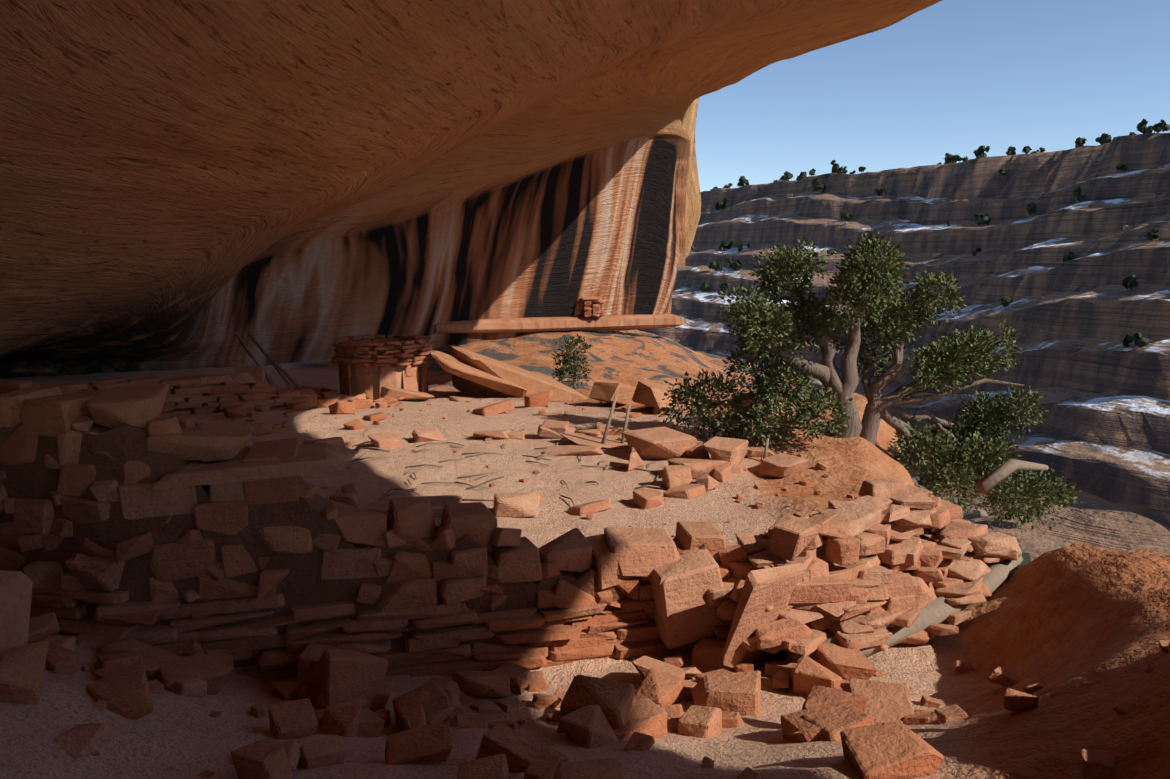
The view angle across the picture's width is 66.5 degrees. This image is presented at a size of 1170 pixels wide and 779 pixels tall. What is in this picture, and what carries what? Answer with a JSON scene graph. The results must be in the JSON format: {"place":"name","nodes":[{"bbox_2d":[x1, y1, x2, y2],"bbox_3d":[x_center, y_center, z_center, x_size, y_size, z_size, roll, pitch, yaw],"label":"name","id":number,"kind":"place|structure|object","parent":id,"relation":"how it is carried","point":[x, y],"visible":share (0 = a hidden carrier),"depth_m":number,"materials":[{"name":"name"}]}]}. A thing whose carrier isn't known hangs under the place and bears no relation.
{"place":"outdoors","nodes":[
{"label":"outdoors","id":0,"kind":"place"},
{"bbox_2d":[0,385,747,679],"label":"wall","id":1,"kind":"structure","parent":0,"point":[236,475],"depth_m":4.66,"materials":[{"name":"brown stone"}]},
{"bbox_2d":[0,330,1169,778],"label":"sandy ground","id":2,"kind":"structure","parent":0,"point":[1078,630],"depth_m":4.88,"materials":[{"name":"orange sand"}]},
{"bbox_2d":[0,365,403,434],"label":"stone wall","id":3,"kind":"structure","parent":2,"relation":"on","point":[245,391],"depth_m":12.00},
{"bbox_2d":[317,334,431,399],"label":"stone masonry courses","id":4,"kind":"object","parent":2,"relation":"on","point":[414,347],"visible":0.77,"depth_m":14.82,"materials":[{"name":"brown stone"}]},
{"bbox_2d":[345,356,421,399],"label":"granary","id":5,"kind":"structure","parent":2,"relation":"on","point":[356,389],"depth_m":14.89,"materials":[{"name":"brown stone"}]},
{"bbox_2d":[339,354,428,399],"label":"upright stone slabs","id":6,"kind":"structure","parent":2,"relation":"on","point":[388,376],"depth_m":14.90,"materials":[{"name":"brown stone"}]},
{"bbox_2d":[0,345,784,659],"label":"fallen rock slabs","id":7,"kind":"structure","parent":2,"relation":"on","point":[473,372],"depth_m":14.23,"materials":[{"name":"orange stone"}]},
{"bbox_2d":[0,0,941,378],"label":"alcove rock roof","id":8,"kind":"object","parent":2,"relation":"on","point":[188,184],"visible":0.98,"depth_m":13.55,"materials":[{"name":"brown stone"}]},
{"bbox_2d":[303,420,808,516],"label":"ruined wall stones","id":9,"kind":"object","parent":2,"relation":"on","point":[686,457],"visible":0.79,"depth_m":8.63,"materials":[{"name":"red sandstone"}]},
{"bbox_2d":[433,313,684,333],"bbox_3d":[-0.985,-1.954,26.618,8.815,0.565,0.801,-4,9,-25],"label":"ledge rock","id":10,"kind":"object","parent":2,"relation":"on","point":[557,324],"visible":0.79,"depth_m":26.57,"materials":[{"name":"brown stone"}]},
{"bbox_2d":[581,297,604,316],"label":"small stone granary","id":11,"kind":"structure","parent":10,"relation":"on","point":[597,305],"depth_m":26.72,"materials":[{"name":"brown stone"}]},
{"bbox_2d":[551,334,592,388],"bbox_3d":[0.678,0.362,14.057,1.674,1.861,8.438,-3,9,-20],"label":"shrub","id":12,"kind":"object","parent":2,"relation":"on","point":[567,358],"depth_m":17.66,"materials":[{"name":"green plant"}]},
{"bbox_2d":[0,390,1169,778],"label":"scattered stones","id":13,"kind":"object","parent":2,"relation":"on","point":[848,704],"visible":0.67,"depth_m":3.94,"materials":[{"name":"brown stone"}]},
{"bbox_2d":[234,332,1048,662],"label":"fallen sticks","id":14,"kind":"object","parent":2,"relation":"on","point":[938,610],"visible":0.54,"depth_m":6.22,"materials":[{"name":"brown wood"}]},
{"bbox_2d":[603,478,1021,680],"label":"rubble stone wall","id":15,"kind":"structure","parent":2,"relation":"on","point":[871,563],"depth_m":5.27,"materials":[{"name":"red sandstone"}]},
{"bbox_2d":[657,229,1081,534],"bbox_3d":[3.143,0.251,9.828,4.626,3.910,1.908,0,8,-2],"label":"juniper","id":16,"kind":"object","parent":2,"relation":"on","point":[784,326],"depth_m":9.70,"materials":[{"name":"green plant"}]},
{"bbox_2d":[639,133,1169,560],"bbox_3d":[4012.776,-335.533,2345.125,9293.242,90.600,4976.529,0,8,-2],"label":"canyon terrain","id":17,"kind":"structure","parent":0,"point":[1101,437],"depth_m":207.39,"materials":[{"name":"stone"}]},
{"bbox_2d":[684,194,1131,516],"bbox_3d":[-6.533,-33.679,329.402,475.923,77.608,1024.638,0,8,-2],"label":"canyon boulders","id":18,"kind":"object","parent":17,"relation":"on","point":[981,512],"depth_m":192.45,"materials":[{"name":"stone"}]},
{"bbox_2d":[679,118,1169,566],"bbox_3d":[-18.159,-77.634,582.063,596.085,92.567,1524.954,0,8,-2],"label":"shrubs","id":19,"kind":"object","parent":17,"relation":"on","point":[1130,280],"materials":[{"name":"green plant"}]},
{"bbox_2d":[695,0,1169,191],"label":"sky","id":20,"kind":"structure","parent":0,"point":[953,77],"materials":[{"name":"blue"}]}
]}

